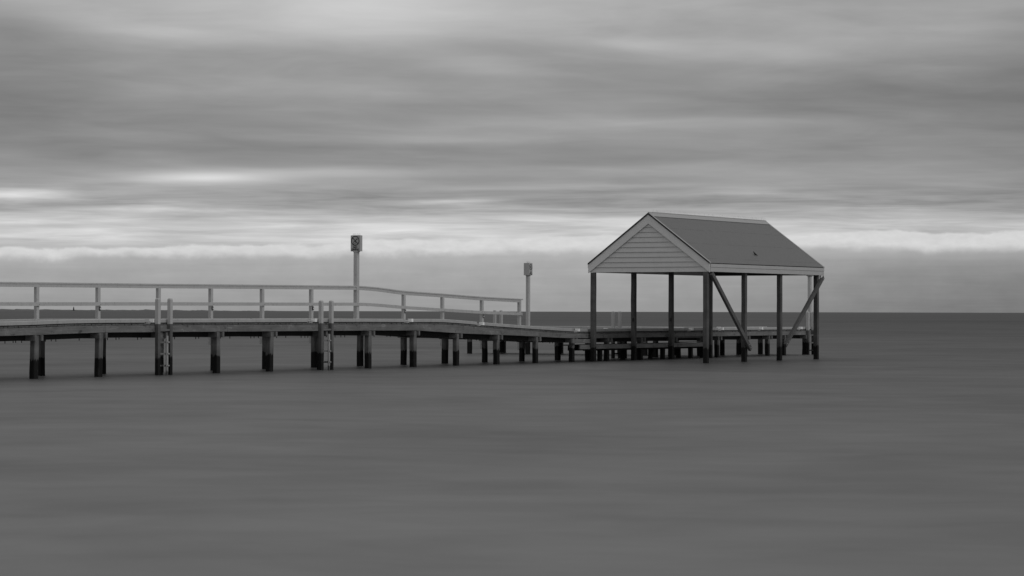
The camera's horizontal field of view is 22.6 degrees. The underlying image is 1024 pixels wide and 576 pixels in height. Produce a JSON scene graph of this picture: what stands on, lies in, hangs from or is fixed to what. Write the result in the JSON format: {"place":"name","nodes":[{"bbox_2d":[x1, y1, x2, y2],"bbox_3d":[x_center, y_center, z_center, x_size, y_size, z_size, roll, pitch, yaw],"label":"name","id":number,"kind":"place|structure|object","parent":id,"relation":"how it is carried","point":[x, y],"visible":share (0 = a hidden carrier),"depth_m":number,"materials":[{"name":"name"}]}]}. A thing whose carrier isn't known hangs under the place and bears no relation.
{"place":"outdoors","nodes":[
{"label":"outdoors","id":0,"kind":"place"},
{"bbox_2d":[0,309,325,311],"bbox_3d":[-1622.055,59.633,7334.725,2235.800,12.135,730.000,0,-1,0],"label":"shore","id":1,"kind":"structure","parent":0,"point":[137,310],"depth_m":6993.02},
{"bbox_2d":[0,311,1023,575],"bbox_3d":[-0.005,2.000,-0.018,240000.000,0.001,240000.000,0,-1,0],"label":"sea","id":2,"kind":"structure","parent":0,"point":[878,445],"depth_m":35.52,"materials":[{"name":"liquid"}]},
{"bbox_2d":[0,318,810,378],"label":"jetty","id":3,"kind":"object","parent":2,"relation":"in","point":[37,333],"visible":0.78,"depth_m":90.08,"materials":[{"name":"wood"}]},
{"bbox_2d":[155,298,172,374],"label":"ladder","id":4,"kind":"object","parent":3,"relation":"attached to","point":[169,352],"visible":0.91,"depth_m":79.42,"materials":[{"name":"wood"}]},
{"bbox_2d":[0,282,522,349],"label":"railing","id":5,"kind":"object","parent":3,"relation":"attached to","point":[98,304],"visible":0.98,"depth_m":87.36,"materials":[{"name":"wood"}]},
{"bbox_2d":[351,233,361,318],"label":"sign post","id":6,"kind":"object","parent":5,"relation":"attached to","point":[356,244],"visible":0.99,"depth_m":93.32,"materials":[{"name":"metal"}]},
{"bbox_2d":[318,300,333,369],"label":"ladder","id":7,"kind":"object","parent":3,"relation":"attached to","point":[330,351],"visible":0.88,"depth_m":86.91,"materials":[{"name":"wood"}]},
{"bbox_2d":[493,310,502,352],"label":"ladder","id":8,"kind":"object","parent":3,"relation":"attached to","point":[500,319],"visible":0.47,"depth_m":124.19,"materials":[{"name":"grey metal"}]},
{"bbox_2d":[524,262,531,325],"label":"sign post","id":9,"kind":"object","parent":3,"relation":"on","point":[527,270],"visible":0.99,"depth_m":122.00,"materials":[{"name":"metal"}]},
{"bbox_2d":[611,311,621,357],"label":"ladder","id":10,"kind":"object","parent":3,"relation":"attached to","point":[613,353],"visible":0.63,"depth_m":109.95,"materials":[{"name":"grey metal"}]},
{"bbox_2d":[806,275,812,326],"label":"sign post","id":11,"kind":"object","parent":3,"relation":"on","point":[809,289],"visible":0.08,"depth_m":121.34,"materials":[{"name":"metal"}]},
{"bbox_2d":[806,312,813,354],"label":"ladder","id":12,"kind":"object","parent":3,"relation":"attached to","point":[808,342],"visible":0.81,"depth_m":120.74,"materials":[{"name":"grey metal"}]},
{"bbox_2d":[563,337,702,360],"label":"landing","id":13,"kind":"object","parent":2,"relation":"in","point":[662,347],"visible":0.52,"depth_m":107.41,"materials":[{"name":"grey wood"}]},
{"bbox_2d":[588,210,823,362],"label":"shelter","id":14,"kind":"object","parent":2,"relation":"in","point":[708,248],"visible":0.98,"depth_m":102.98,"materials":[{"name":"grey wood"}]},
{"bbox_2d":[0,0,1023,312],"label":"sky","id":15,"kind":"structure","parent":0,"point":[466,144],"materials":[{"name":"grey"}]}
]}

